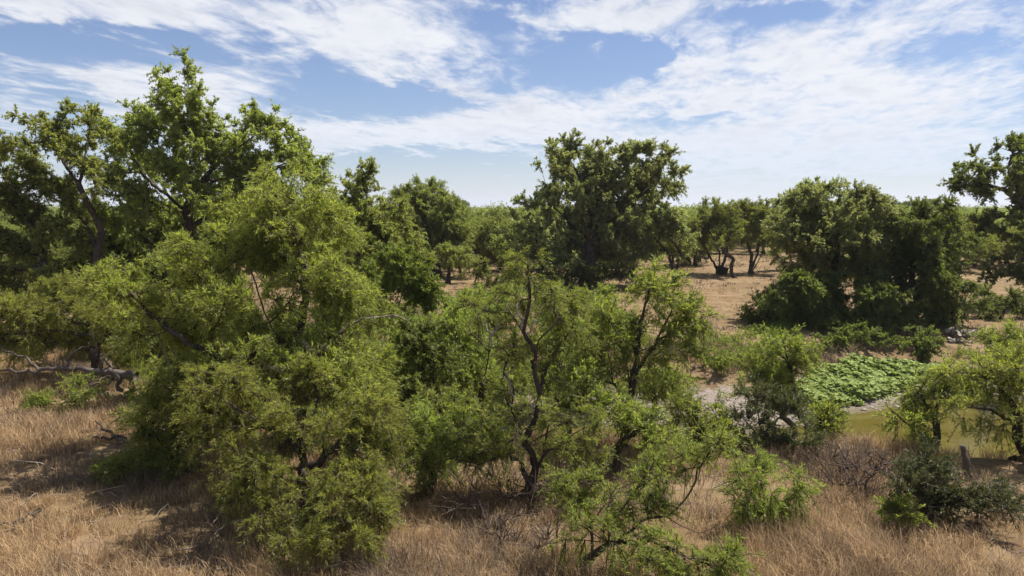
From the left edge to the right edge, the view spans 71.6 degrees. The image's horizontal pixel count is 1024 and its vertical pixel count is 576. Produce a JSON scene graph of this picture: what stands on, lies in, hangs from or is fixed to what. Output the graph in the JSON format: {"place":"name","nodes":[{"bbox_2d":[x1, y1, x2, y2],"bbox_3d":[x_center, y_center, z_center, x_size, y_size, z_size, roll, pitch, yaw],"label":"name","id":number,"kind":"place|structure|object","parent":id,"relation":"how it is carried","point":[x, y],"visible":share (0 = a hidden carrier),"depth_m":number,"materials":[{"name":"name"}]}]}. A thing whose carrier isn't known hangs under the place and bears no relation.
{"place":"outdoors","nodes":[
{"label":"outdoors","id":0,"kind":"place"},
{"bbox_2d":[0,222,1023,575],"bbox_3d":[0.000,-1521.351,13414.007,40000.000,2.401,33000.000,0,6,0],"label":"ground","id":1,"kind":"structure","parent":0,"point":[708,378],"depth_m":15.61,"materials":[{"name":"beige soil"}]},
{"bbox_2d":[0,508,41,533],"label":"fallen branch","id":2,"kind":"object","parent":1,"relation":"on","point":[26,514],"visible":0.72,"depth_m":13.50,"materials":[{"name":"grey wood"}]},
{"bbox_2d":[6,224,63,264],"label":"mesquite tree","id":3,"kind":"object","parent":1,"relation":"on","point":[18,228],"visible":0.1,"depth_m":67.15,"materials":[{"name":"green plant"}]},
{"bbox_2d":[4,211,72,254],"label":"mesquite tree","id":4,"kind":"object","parent":1,"relation":"on","point":[58,250],"depth_m":71.55,"materials":[{"name":"green plant"}]},
{"bbox_2d":[15,369,114,413],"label":"mesquite sapling","id":5,"kind":"object","parent":1,"relation":"on","point":[42,399],"visible":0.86,"depth_m":20.65,"materials":[{"name":"green plant"}]},
{"bbox_2d":[0,96,131,340],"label":"pecan tree","id":6,"kind":"object","parent":1,"relation":"on","point":[68,190],"visible":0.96,"depth_m":30.95,"materials":[{"name":"green plant"}]},
{"bbox_2d":[0,343,138,391],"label":"fallen limb","id":7,"kind":"object","parent":1,"relation":"on","point":[117,373],"visible":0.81,"depth_m":22.64,"materials":[{"name":"grey wood"}]},
{"bbox_2d":[0,268,148,379],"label":"mesquite tree","id":8,"kind":"object","parent":1,"relation":"on","point":[18,312],"visible":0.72,"depth_m":24.00,"materials":[{"name":"green plant"}]},
{"bbox_2d":[93,420,128,443],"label":"fallen branch","id":9,"kind":"object","parent":1,"relation":"on","point":[119,438],"visible":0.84,"depth_m":17.98,"materials":[{"name":"wood"}]},
{"bbox_2d":[59,285,196,368],"bbox_3d":[-14.713,1.576,27.951,5.415,3.526,3.922,3,7,24],"label":"creek bush","id":10,"kind":"object","parent":1,"relation":"on","point":[127,360],"visible":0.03,"depth_m":27.13,"materials":[{"name":"green plant"}]},
{"bbox_2d":[0,210,265,303],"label":"understory bush","id":11,"kind":"object","parent":1,"relation":"on","point":[62,262],"visible":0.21,"depth_m":35.92,"materials":[{"name":"green plant"}]},
{"bbox_2d":[69,345,270,491],"bbox_3d":[-7.520,2.970,15.997,4.118,3.566,3.025,0,6,0],"label":"mesquite tree","id":12,"kind":"object","parent":1,"relation":"on","point":[152,450],"visible":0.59,"depth_m":15.52,"materials":[{"name":"green plant"}]},
{"bbox_2d":[103,292,238,402],"bbox_3d":[-10.166,1.942,21.375,4.751,4.170,3.428,0,6,0],"label":"creek bush","id":13,"kind":"object","parent":1,"relation":"on","point":[160,355],"visible":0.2,"depth_m":21.15,"materials":[{"name":"green plant"}]},
{"bbox_2d":[73,44,338,308],"bbox_3d":[-15.485,-4.409,33.665,14.253,13.461,7.575,0,6,0],"label":"pecan tree","id":14,"kind":"object","parent":1,"relation":"on","point":[177,170],"visible":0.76,"depth_m":32.46,"materials":[{"name":"green plant"}]},
{"bbox_2d":[211,506,249,535],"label":"fallen branch","id":15,"kind":"object","parent":1,"relation":"on","point":[223,525],"visible":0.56,"depth_m":13.37,"materials":[{"name":"grey wood"}]},
{"bbox_2d":[69,152,422,462],"bbox_3d":[-6.172,0.539,16.239,8.522,7.476,6.506,0,6,0],"label":"mesquite tree","id":16,"kind":"object","parent":1,"relation":"on","point":[342,294],"visible":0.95,"depth_m":15.81,"materials":[{"name":"green plant"}]},
{"bbox_2d":[188,301,384,403],"bbox_3d":[-7.480,2.904,23.490,6.916,4.963,4.188,0,6,0],"label":"creek bush","id":17,"kind":"object","parent":1,"relation":"on","point":[287,340],"visible":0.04,"depth_m":22.93,"materials":[{"name":"green plant"}]},
{"bbox_2d":[161,350,425,575],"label":"mesquite tree","id":18,"kind":"object","parent":1,"relation":"on","point":[364,427],"visible":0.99,"depth_m":12.57,"materials":[{"name":"green plant"}]},
{"bbox_2d":[334,382,413,458],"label":"creek bush","id":19,"kind":"object","parent":1,"relation":"on","point":[377,420],"visible":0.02,"depth_m":16.31,"materials":[{"name":"green plant"}]},
{"bbox_2d":[321,156,427,339],"bbox_3d":[-6.791,-1.724,34.112,5.640,9.084,4.092,-2,7,-16],"label":"pecan tree","id":20,"kind":"object","parent":1,"relation":"on","point":[377,231],"visible":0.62,"depth_m":33.27,"materials":[{"name":"green plant"}]},
{"bbox_2d":[351,239,448,379],"bbox_3d":[-4.244,1.230,27.185,3.771,6.330,3.266,0,6,0],"label":"creek bush","id":21,"kind":"object","parent":1,"relation":"on","point":[404,277],"visible":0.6,"depth_m":26.53,"materials":[{"name":"green plant"}]},
{"bbox_2d":[361,306,466,427],"bbox_3d":[-2.776,2.603,19.136,2.490,4.215,2.930,5,8,39],"label":"creek bush","id":22,"kind":"object","parent":1,"relation":"on","point":[431,355],"visible":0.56,"depth_m":18.76,"materials":[{"name":"green plant"}]},
{"bbox_2d":[400,237,439,299],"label":"mesquite tree","id":23,"kind":"object","parent":1,"relation":"on","point":[430,254],"visible":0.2,"depth_m":44.22,"materials":[{"name":"green plant"}]},
{"bbox_2d":[374,174,475,276],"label":"hackberry tree","id":24,"kind":"object","parent":1,"relation":"on","point":[440,223],"visible":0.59,"depth_m":60.20,"materials":[{"name":"green plant"}]},
{"bbox_2d":[399,288,470,320],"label":"creek bush","id":25,"kind":"object","parent":1,"relation":"on","point":[406,303],"visible":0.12,"depth_m":31.13,"materials":[{"name":"green plant"}]},
{"bbox_2d":[381,395,493,501],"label":"mesquite tree","id":26,"kind":"object","parent":1,"relation":"on","point":[427,454],"visible":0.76,"depth_m":14.67,"materials":[{"name":"green plant"}]},
{"bbox_2d":[375,289,499,415],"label":"mesquite tree","id":27,"kind":"object","parent":1,"relation":"on","point":[483,355],"visible":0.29,"depth_m":21.21,"materials":[{"name":"green plant"}]},
{"bbox_2d":[383,305,511,404],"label":"mesquite tree","id":28,"kind":"object","parent":1,"relation":"on","point":[437,316],"visible":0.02,"depth_m":24.31,"materials":[{"name":"green plant"}]},
{"bbox_2d":[422,239,476,283],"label":"mesquite tree","id":29,"kind":"object","parent":1,"relation":"on","point":[450,252],"visible":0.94,"depth_m":55.83,"materials":[{"name":"green plant"}]},
{"bbox_2d":[393,377,512,459],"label":"mesquite tree","id":30,"kind":"object","parent":1,"relation":"on","point":[458,408],"visible":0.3,"depth_m":17.23,"materials":[{"name":"green plant"}]},
{"bbox_2d":[438,241,481,278],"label":"mesquite tree","id":31,"kind":"object","parent":1,"relation":"on","point":[473,255],"visible":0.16,"depth_m":59.70,"materials":[{"name":"green plant"}]},
{"bbox_2d":[455,257,491,288],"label":"understory bush","id":32,"kind":"object","parent":1,"relation":"on","point":[485,267],"visible":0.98,"depth_m":51.94,"materials":[{"name":"green plant"}]},
{"bbox_2d":[465,217,491,264],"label":"mesquite tree","id":33,"kind":"object","parent":1,"relation":"on","point":[480,219],"visible":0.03,"depth_m":74.47,"materials":[{"name":"green plant"}]},
{"bbox_2d":[430,304,533,446],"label":"mesquite tree","id":34,"kind":"object","parent":1,"relation":"on","point":[473,374],"visible":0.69,"depth_m":20.25,"materials":[{"name":"green plant"}]},
{"bbox_2d":[425,465,545,532],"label":"dead shrub","id":35,"kind":"object","parent":1,"relation":"on","point":[474,505],"visible":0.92,"depth_m":13.59,"materials":[{"name":"brown plant"}]},
{"bbox_2d":[467,215,505,263],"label":"mesquite tree","id":36,"kind":"object","parent":1,"relation":"on","point":[478,223],"visible":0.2,"depth_m":71.58,"materials":[{"name":"green plant"}]},
{"bbox_2d":[472,205,508,219],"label":"mesquite tree","id":37,"kind":"object","parent":1,"relation":"on","point":[494,212],"visible":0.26,"depth_m":107.55,"materials":[{"name":"green plant"}]},
{"bbox_2d":[446,280,537,361],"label":"mesquite tree","id":38,"kind":"object","parent":1,"relation":"on","point":[483,292],"visible":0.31,"depth_m":26.86,"materials":[{"name":"green plant"}]},
{"bbox_2d":[471,213,525,270],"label":"mesquite tree","id":39,"kind":"object","parent":1,"relation":"on","point":[480,237],"visible":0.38,"depth_m":65.38,"materials":[{"name":"green plant"}]},
{"bbox_2d":[461,349,542,417],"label":"creek bush","id":40,"kind":"object","parent":1,"relation":"on","point":[523,379],"visible":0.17,"depth_m":24.95,"materials":[{"name":"green plant"}]},
{"bbox_2d":[460,501,548,556],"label":"dead shrub","id":41,"kind":"object","parent":1,"relation":"on","point":[516,539],"visible":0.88,"depth_m":12.52,"materials":[{"name":"brown plant"}]},
{"bbox_2d":[471,267,539,299],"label":"understory bush","id":42,"kind":"object","parent":1,"relation":"on","point":[494,282],"visible":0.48,"depth_m":45.49,"materials":[{"name":"green plant"}]},
{"bbox_2d":[487,231,535,268],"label":"mesquite tree","id":43,"kind":"object","parent":1,"relation":"on","point":[498,246],"visible":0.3,"depth_m":55.43,"materials":[{"name":"green plant"}]},
{"bbox_2d":[0,344,1023,575],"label":"dry grass","id":44,"kind":"structure","parent":1,"relation":"on","point":[16,434],"depth_m":13.03,"materials":[{"name":"plant"}]},
{"bbox_2d":[0,326,1023,575],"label":"dry weeds","id":45,"kind":"object","parent":1,"relation":"on","point":[858,452],"visible":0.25,"depth_m":13.76,"materials":[{"name":"brown plant"}]},
{"bbox_2d":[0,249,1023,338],"bbox_3d":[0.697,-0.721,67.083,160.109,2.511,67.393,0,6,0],"label":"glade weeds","id":46,"kind":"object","parent":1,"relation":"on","point":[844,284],"visible":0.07,"depth_m":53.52,"materials":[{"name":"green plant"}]},
{"bbox_2d":[1,400,1023,575],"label":"twig litter","id":47,"kind":"object","parent":1,"relation":"on","point":[97,491],"visible":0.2,"depth_m":13.95,"materials":[{"name":"brown wood"}]},
{"bbox_2d":[487,323,558,370],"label":"thicket","id":48,"kind":"object","parent":1,"relation":"on","point":[521,343],"visible":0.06,"depth_m":29.30,"materials":[{"name":"plant"}]},
{"bbox_2d":[420,245,627,499],"bbox_3d":[0.257,1.994,14.275,4.161,5.723,2.818,0,6,0],"label":"mesquite tree","id":49,"kind":"object","parent":1,"relation":"on","point":[482,454],"visible":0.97,"depth_m":14.47,"materials":[{"name":"green plant"}]},
{"bbox_2d":[44,199,1011,224],"bbox_3d":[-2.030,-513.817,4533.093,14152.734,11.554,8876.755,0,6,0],"label":"distant woodland","id":50,"kind":"object","parent":1,"relation":"on","point":[966,209],"visible":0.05,"depth_m":185.06,"materials":[{"name":"green plant"}]},
{"bbox_2d":[479,460,592,514],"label":"dead shrub","id":51,"kind":"object","parent":1,"relation":"on","point":[513,492],"visible":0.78,"depth_m":14.17,"materials":[{"name":"brown plant"}]},
{"bbox_2d":[492,186,584,291],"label":"hackberry tree","id":52,"kind":"object","parent":1,"relation":"on","point":[533,238],"visible":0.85,"depth_m":49.65,"materials":[{"name":"green plant"}]},
{"bbox_2d":[512,510,566,562],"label":"dead shrub","id":53,"kind":"object","parent":1,"relation":"on","point":[543,533],"visible":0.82,"depth_m":12.24,"materials":[{"name":"grey plant"}]},
{"bbox_2d":[110,317,983,431],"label":"undergrowth","id":54,"kind":"object","parent":1,"relation":"on","point":[775,330],"visible":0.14,"depth_m":31.43,"materials":[{"name":"green plant"}]},
{"bbox_2d":[518,203,577,233],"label":"mesquite tree","id":55,"kind":"object","parent":1,"relation":"on","point":[538,211],"visible":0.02,"depth_m":69.98,"materials":[{"name":"green plant"}]},
{"bbox_2d":[499,257,641,289],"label":"understory bush","id":56,"kind":"object","parent":1,"relation":"on","point":[579,273],"visible":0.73,"depth_m":50.60,"materials":[{"name":"green plant"}]},
{"bbox_2d":[520,323,620,439],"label":"mesquite tree","id":57,"kind":"object","parent":1,"relation":"on","point":[557,398],"visible":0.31,"depth_m":17.75,"materials":[{"name":"green plant"}]},
{"bbox_2d":[519,299,645,408],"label":"mesquite tree","id":58,"kind":"object","parent":1,"relation":"on","point":[541,348],"visible":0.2,"depth_m":25.77,"materials":[{"name":"green plant"}]},
{"bbox_2d":[531,282,641,335],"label":"mesquite tree","id":59,"kind":"object","parent":1,"relation":"on","point":[604,290],"visible":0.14,"depth_m":28.57,"materials":[{"name":"green plant"}]},
{"bbox_2d":[529,127,692,287],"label":"pecan tree","id":60,"kind":"object","parent":1,"relation":"on","point":[594,187],"visible":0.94,"depth_m":51.90,"materials":[{"name":"green plant"}]},
{"bbox_2d":[604,243,659,267],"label":"mesquite tree","id":61,"kind":"object","parent":1,"relation":"on","point":[630,253],"visible":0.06,"depth_m":61.30,"materials":[{"name":"green plant"}]},
{"bbox_2d":[572,378,701,479],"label":"mesquite tree","id":62,"kind":"object","parent":1,"relation":"on","point":[629,416],"visible":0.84,"depth_m":15.77,"materials":[{"name":"green plant"}]},
{"bbox_2d":[562,254,726,450],"bbox_3d":[3.232,1.719,17.245,4.119,5.291,2.856,0,6,0],"label":"mesquite tree","id":63,"kind":"object","parent":1,"relation":"on","point":[679,322],"visible":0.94,"depth_m":17.22,"materials":[{"name":"green plant"}]},
{"bbox_2d":[536,420,770,575],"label":"mesquite tree","id":64,"kind":"object","parent":1,"relation":"on","point":[671,564],"visible":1,"depth_m":11.14,"materials":[{"name":"green plant"}]},
{"bbox_2d":[611,200,701,286],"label":"hackberry tree","id":65,"kind":"object","parent":1,"relation":"on","point":[666,227],"visible":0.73,"depth_m":53.55,"materials":[{"name":"green plant"}]},
{"bbox_2d":[612,356,701,420],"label":"mesquite tree","id":66,"kind":"object","parent":1,"relation":"on","point":[670,387],"visible":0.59,"depth_m":21.70,"materials":[{"name":"green plant"}]},
{"bbox_2d":[652,220,692,268],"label":"mesquite tree","id":67,"kind":"object","parent":1,"relation":"on","point":[670,248],"visible":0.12,"depth_m":68.58,"materials":[{"name":"green plant"}]},
{"bbox_2d":[670,210,713,264],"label":"mesquite tree","id":68,"kind":"object","parent":1,"relation":"on","point":[699,256],"visible":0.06,"depth_m":73.52,"materials":[{"name":"green plant"}]},
{"bbox_2d":[684,216,715,265],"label":"mesquite tree","id":69,"kind":"object","parent":1,"relation":"on","point":[695,263],"visible":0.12,"depth_m":71.86,"materials":[{"name":"green plant"}]},
{"bbox_2d":[660,382,742,451],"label":"mesquite tree","id":70,"kind":"object","parent":1,"relation":"on","point":[687,402],"visible":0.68,"depth_m":17.88,"materials":[{"name":"green plant"}]},
{"bbox_2d":[691,344,747,375],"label":"creek bush","id":71,"kind":"object","parent":1,"relation":"on","point":[711,359],"visible":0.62,"depth_m":29.10,"materials":[{"name":"green plant"}]},
{"bbox_2d":[717,266,728,274],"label":"feed tub","id":72,"kind":"object","parent":1,"relation":"on","point":[722,270],"visible":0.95,"depth_m":62.66,"materials":[{"name":"black rubber"}]},
{"bbox_2d":[684,196,762,274],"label":"mesquite tree","id":73,"kind":"object","parent":1,"relation":"on","point":[723,213],"visible":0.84,"depth_m":62.23,"materials":[{"name":"green plant"}]},
{"bbox_2d":[707,218,749,278],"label":"mesquite tree","id":74,"kind":"object","parent":1,"relation":"on","point":[736,228],"visible":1,"depth_m":59.98,"materials":[{"name":"green plant"}]},
{"bbox_2d":[730,195,789,273],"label":"mesquite tree","id":75,"kind":"object","parent":1,"relation":"on","point":[756,231],"visible":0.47,"depth_m":63.02,"materials":[{"name":"green plant"}]},
{"bbox_2d":[734,282,798,324],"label":"understory bush","id":76,"kind":"object","parent":1,"relation":"on","point":[749,315],"visible":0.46,"depth_m":36.52,"materials":[{"name":"green plant"}]},
{"bbox_2d":[516,336,1019,426],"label":"gravel","id":77,"kind":"structure","parent":1,"relation":"on","point":[864,409],"depth_m":26.77,"materials":[{"name":"grey gravel"}]},
{"bbox_2d":[710,438,830,541],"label":"mesquite sapling","id":78,"kind":"object","parent":1,"relation":"on","point":[774,505],"visible":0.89,"depth_m":12.88,"materials":[{"name":"green plant"}]},
{"bbox_2d":[714,321,832,446],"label":"mesquite tree","id":79,"kind":"object","parent":1,"relation":"on","point":[781,372],"visible":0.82,"depth_m":21.28,"materials":[{"name":"green plant"}]},
{"bbox_2d":[709,366,839,455],"bbox_3d":[6.305,3.054,17.351,2.873,2.244,2.141,0,6,0],"label":"willow bush","id":80,"kind":"object","parent":1,"relation":"on","point":[778,402],"visible":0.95,"depth_m":17.27,"materials":[{"name":"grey plant"}]},
{"bbox_2d":[770,174,866,217],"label":"pecan tree","id":81,"kind":"object","parent":1,"relation":"on","point":[806,182],"visible":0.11,"depth_m":66.97,"materials":[{"name":"green plant"}]},
{"bbox_2d":[793,393,853,447],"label":"mesquite sapling","id":82,"kind":"object","parent":1,"relation":"on","point":[829,419],"visible":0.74,"depth_m":18.36,"materials":[{"name":"green plant"}]},
{"bbox_2d":[757,177,924,286],"bbox_3d":[17.166,-1.974,37.029,8.485,7.675,6.914,0,6,0],"label":"hackberry tree","id":83,"kind":"object","parent":1,"relation":"on","point":[814,232],"visible":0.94,"depth_m":35.85,"materials":[{"name":"green plant"}]},
{"bbox_2d":[754,265,930,336],"bbox_3d":[17.090,0.788,35.314,9.522,3.934,6.871,2,7,20],"label":"understory bush","id":84,"kind":"object","parent":1,"relation":"on","point":[803,297],"visible":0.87,"depth_m":34.37,"materials":[{"name":"green plant"}]},
{"bbox_2d":[812,441,889,479],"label":"dry shrub","id":85,"kind":"object","parent":1,"relation":"on","point":[846,464],"visible":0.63,"depth_m":15.52,"materials":[{"name":"brown plant"}]},
{"bbox_2d":[807,438,906,497],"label":"dead shrub","id":86,"kind":"object","parent":1,"relation":"on","point":[875,466],"visible":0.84,"depth_m":14.54,"materials":[{"name":"brown plant"}]},
{"bbox_2d":[772,308,949,363],"bbox_3d":[16.227,2.233,33.597,7.340,2.372,4.139,0,6,0],"label":"understory bush","id":87,"kind":"object","parent":1,"relation":"on","point":[845,333],"visible":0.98,"depth_m":32.69,"materials":[{"name":"green plant"}]},
{"bbox_2d":[796,352,944,405],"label":"broadleaf plants","id":88,"kind":"object","parent":1,"relation":"on","point":[858,377],"visible":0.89,"depth_m":29.18,"materials":[{"name":"green plant"}]},
{"bbox_2d":[869,488,937,535],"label":"bright sprig","id":89,"kind":"object","parent":1,"relation":"on","point":[901,504],"visible":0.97,"depth_m":12.79,"materials":[{"name":"green plant"}]},
{"bbox_2d":[848,193,992,327],"bbox_3d":[20.580,-1.117,36.061,6.306,7.348,5.505,-3,7,-22],"label":"hackberry tree","id":90,"kind":"object","parent":1,"relation":"on","point":[939,284],"visible":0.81,"depth_m":35.28,"materials":[{"name":"green plant"}]},
{"bbox_2d":[870,366,998,456],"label":"mesquite tree","id":91,"kind":"object","parent":1,"relation":"on","point":[917,416],"visible":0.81,"depth_m":17.15,"materials":[{"name":"green plant"}]},
{"bbox_2d":[880,431,1023,534],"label":"shrub","id":92,"kind":"object","parent":1,"relation":"on","point":[938,494],"visible":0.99,"depth_m":13.24,"materials":[{"name":"green plant"}]},
{"bbox_2d":[954,329,961,337],"bbox_3d":[21.383,2.187,34.026,0.302,0.381,0.808,2,7,17],"label":"driftwood log","id":93,"kind":"object","parent":1,"relation":"on","point":[959,335],"visible":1,"depth_m":33.82,"materials":[{"name":"grey wood"}]},
{"bbox_2d":[945,327,968,334],"bbox_3d":[21.407,2.090,34.152,0.996,0.417,0.278,4,8,34],"label":"driftwood log","id":94,"kind":"object","parent":93,"relation":"on","point":[948,330],"visible":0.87,"depth_m":34.20,"materials":[{"name":"grey wood"}]},
{"bbox_2d":[948,340,972,343],"bbox_3d":[21.289,2.531,33.725,1.168,0.228,0.298,0,6,0],"label":"driftwood log","id":95,"kind":"object","parent":1,"relation":"on","point":[954,341],"visible":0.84,"depth_m":33.65,"materials":[{"name":"grey wood"}]},
{"bbox_2d":[930,205,995,270],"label":"mesquite tree","id":96,"kind":"object","parent":1,"relation":"on","point":[971,227],"visible":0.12,"depth_m":65.08,"materials":[{"name":"green plant"}]},
{"bbox_2d":[960,444,971,481],"bbox_3d":[9.959,3.856,15.533,0.356,0.873,0.174,0,6,0],"label":"fence post","id":97,"kind":"object","parent":1,"relation":"on","point":[966,461],"visible":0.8,"depth_m":15.47,"materials":[{"name":"grey wood"}]},
{"bbox_2d":[920,332,1023,461],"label":"mesquite tree","id":98,"kind":"object","parent":1,"relation":"on","point":[1006,372],"visible":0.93,"depth_m":16.62,"materials":[{"name":"green plant"}]},
{"bbox_2d":[936,130,1023,288],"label":"pecan tree","id":99,"kind":"object","parent":1,"relation":"on","point":[1012,189],"visible":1,"depth_m":43.69,"materials":[{"name":"green plant"}]},
{"bbox_2d":[961,233,1005,267],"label":"mesquite tree","id":100,"kind":"object","parent":1,"relation":"on","point":[997,246],"visible":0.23,"depth_m":69.50,"materials":[{"name":"green plant"}]},
{"bbox_2d":[958,281,1023,321],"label":"understory bush","id":101,"kind":"object","parent":1,"relation":"on","point":[1014,304],"visible":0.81,"depth_m":38.06,"materials":[{"name":"green plant"}]},
{"bbox_2d":[963,314,1023,398],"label":"mesquite sapling","id":102,"kind":"object","parent":1,"relation":"on","point":[989,338],"visible":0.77,"depth_m":27.66,"materials":[{"name":"green plant"}]},
{"bbox_2d":[988,225,1021,264],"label":"mesquite tree","id":103,"kind":"object","parent":1,"relation":"on","point":[1006,248],"visible":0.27,"depth_m":73.03,"materials":[{"name":"green plant"}]},
{"bbox_2d":[0,0,1023,206],"label":"sky","id":104,"kind":"structure","parent":0,"point":[760,97],"materials":[{"name":"blue"}]},
{"bbox_2d":[312,398,1023,458],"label":"water","id":105,"kind":"structure","parent":0,"point":[865,420],"depth_m":24.41,"materials":[{"name":"green liquid"}]},
{"bbox_2d":[515,203,1012,207],"bbox_3d":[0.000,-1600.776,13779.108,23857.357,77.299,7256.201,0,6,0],"label":"hills","id":106,"kind":"structure","parent":0,"point":[989,204],"depth_m":11960.13,"materials":[{"name":"green plant"}]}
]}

